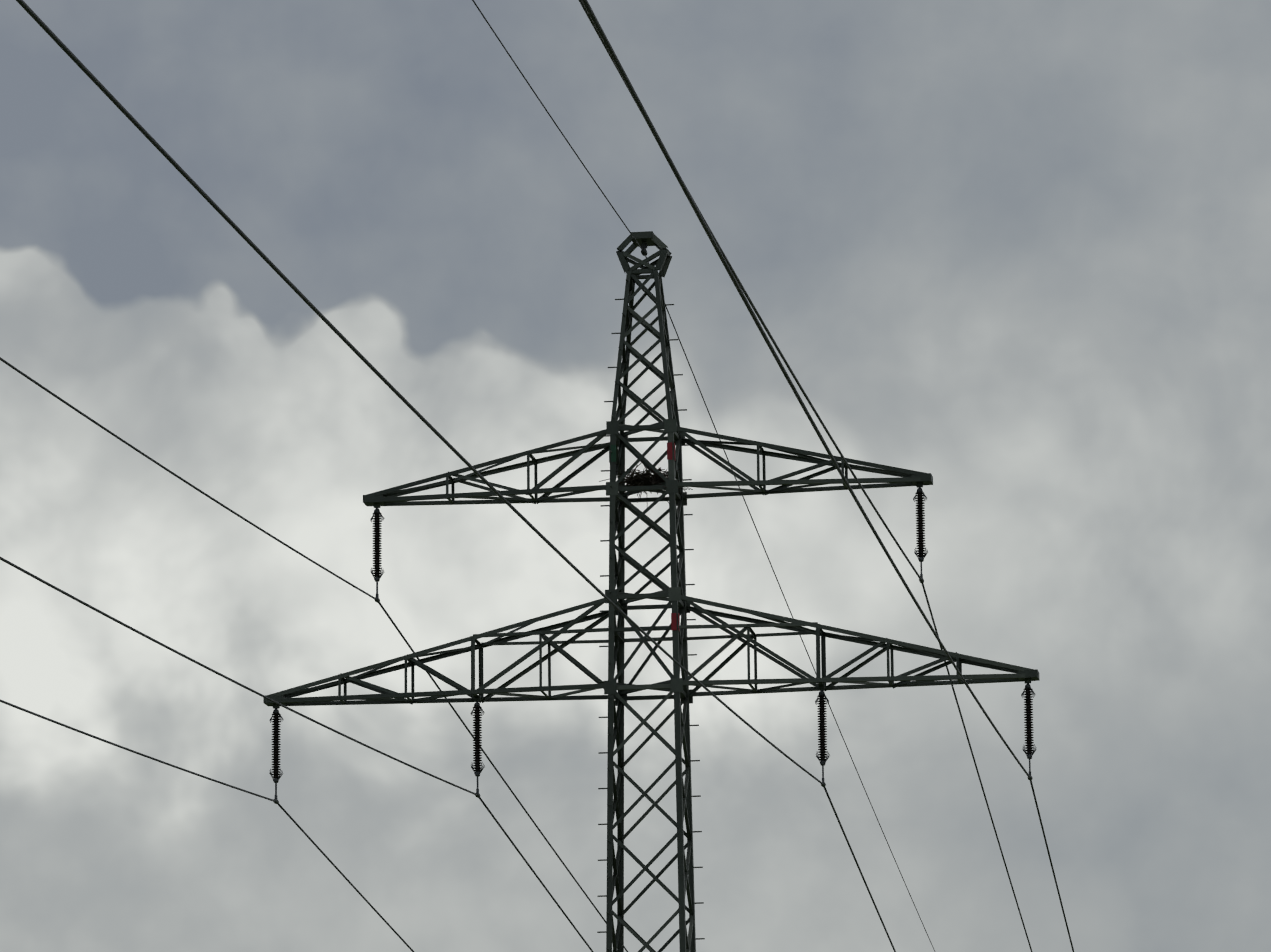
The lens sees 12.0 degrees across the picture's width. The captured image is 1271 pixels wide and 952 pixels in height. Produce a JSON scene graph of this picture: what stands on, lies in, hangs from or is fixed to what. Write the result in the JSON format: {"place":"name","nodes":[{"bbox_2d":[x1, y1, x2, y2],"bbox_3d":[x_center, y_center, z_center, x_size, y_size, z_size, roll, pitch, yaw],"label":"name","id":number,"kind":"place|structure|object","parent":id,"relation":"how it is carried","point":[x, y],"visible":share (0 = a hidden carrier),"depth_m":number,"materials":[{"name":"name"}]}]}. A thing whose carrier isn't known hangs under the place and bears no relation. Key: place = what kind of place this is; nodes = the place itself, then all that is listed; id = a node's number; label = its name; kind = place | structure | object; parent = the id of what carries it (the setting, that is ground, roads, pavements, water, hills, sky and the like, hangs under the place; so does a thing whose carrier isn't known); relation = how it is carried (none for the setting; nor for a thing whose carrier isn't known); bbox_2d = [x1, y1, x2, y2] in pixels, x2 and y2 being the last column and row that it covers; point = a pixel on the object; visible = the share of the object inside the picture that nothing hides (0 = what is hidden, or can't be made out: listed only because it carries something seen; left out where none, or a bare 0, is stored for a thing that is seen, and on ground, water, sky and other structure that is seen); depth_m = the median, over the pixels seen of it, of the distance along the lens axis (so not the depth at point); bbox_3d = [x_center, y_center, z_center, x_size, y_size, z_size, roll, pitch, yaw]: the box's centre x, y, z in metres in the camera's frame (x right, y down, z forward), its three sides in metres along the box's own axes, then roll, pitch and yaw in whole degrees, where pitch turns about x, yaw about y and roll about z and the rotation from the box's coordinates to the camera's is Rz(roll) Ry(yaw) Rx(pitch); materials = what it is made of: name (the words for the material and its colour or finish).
{"place":"outdoors","nodes":[
{"label":"outdoors","id":0,"kind":"place"},
{"bbox_2d":[0,0,1073,951],"bbox_3d":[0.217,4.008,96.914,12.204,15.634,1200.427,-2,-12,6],"label":"conductors","id":1,"kind":"object","parent":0,"point":[600,33],"visible":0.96,"depth_m":69.58,"materials":[{"name":"metal"}]},
{"bbox_2d":[0,0,1270,951],"label":"sky","id":2,"kind":"structure","parent":0,"point":[1013,254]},
{"label":"ground","id":3,"kind":"structure","parent":0,"visible":0},
{"bbox_2d":[263,231,1039,951],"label":"pylon","id":4,"kind":"object","parent":3,"relation":"on","point":[675,591],"visible":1,"depth_m":97.27,"materials":[{"name":"metal"}]},
{"bbox_2d":[269,708,282,803],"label":"insulator string","id":5,"kind":"object","parent":4,"relation":"attached to","point":[276,747],"visible":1,"depth_m":97.69,"materials":[{"name":"ceramic"}]},
{"bbox_2d":[371,508,383,602],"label":"insulator string","id":6,"kind":"object","parent":4,"relation":"attached to","point":[377,514],"visible":1,"depth_m":98.10,"materials":[{"name":"ceramic"}]},
{"bbox_2d":[471,701,484,797],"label":"insulator string","id":7,"kind":"object","parent":4,"relation":"attached to","point":[477,740],"visible":1,"depth_m":97.23,"materials":[{"name":"ceramic"}]},
{"bbox_2d":[609,445,615,462],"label":"green phase marker","id":8,"kind":"object","parent":4,"relation":"attached to","point":[613,453],"visible":0.79,"depth_m":97.34,"materials":[{"name":"green metal"}]},
{"bbox_2d":[641,242,647,255],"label":"earth wire clamp","id":9,"kind":"object","parent":4,"relation":"attached to","point":[644,247],"visible":0.88,"depth_m":98.45,"materials":[{"name":"black metal"}]},
{"bbox_2d":[599,461,692,507],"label":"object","id":10,"kind":"object","parent":4,"relation":"attached to","point":[641,479],"visible":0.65,"depth_m":97.50,"materials":[{"name":"brown wood"}]},
{"bbox_2d":[667,442,675,460],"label":"red phase marker","id":11,"kind":"object","parent":4,"relation":"attached to","point":[669,451],"visible":1,"depth_m":97.21,"materials":[{"name":"red metal"}]},
{"bbox_2d":[671,613,679,631],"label":"red phase marker","id":12,"kind":"object","parent":4,"relation":"attached to","point":[673,621],"visible":1,"depth_m":96.61,"materials":[{"name":"red metal"}]},
{"bbox_2d":[815,690,829,786],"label":"insulator string","id":13,"kind":"object","parent":4,"relation":"attached to","point":[822,734],"visible":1,"depth_m":96.45,"materials":[{"name":"ceramic"}]},
{"bbox_2d":[913,487,927,582],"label":"insulator string","id":14,"kind":"object","parent":4,"relation":"attached to","point":[920,525],"visible":0.98,"depth_m":96.87,"materials":[{"name":"ceramic"}]},
{"bbox_2d":[1021,683,1036,780],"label":"insulator string","id":15,"kind":"object","parent":4,"relation":"attached to","point":[1029,753],"visible":0.96,"depth_m":95.99,"materials":[{"name":"ceramic"}]}
]}

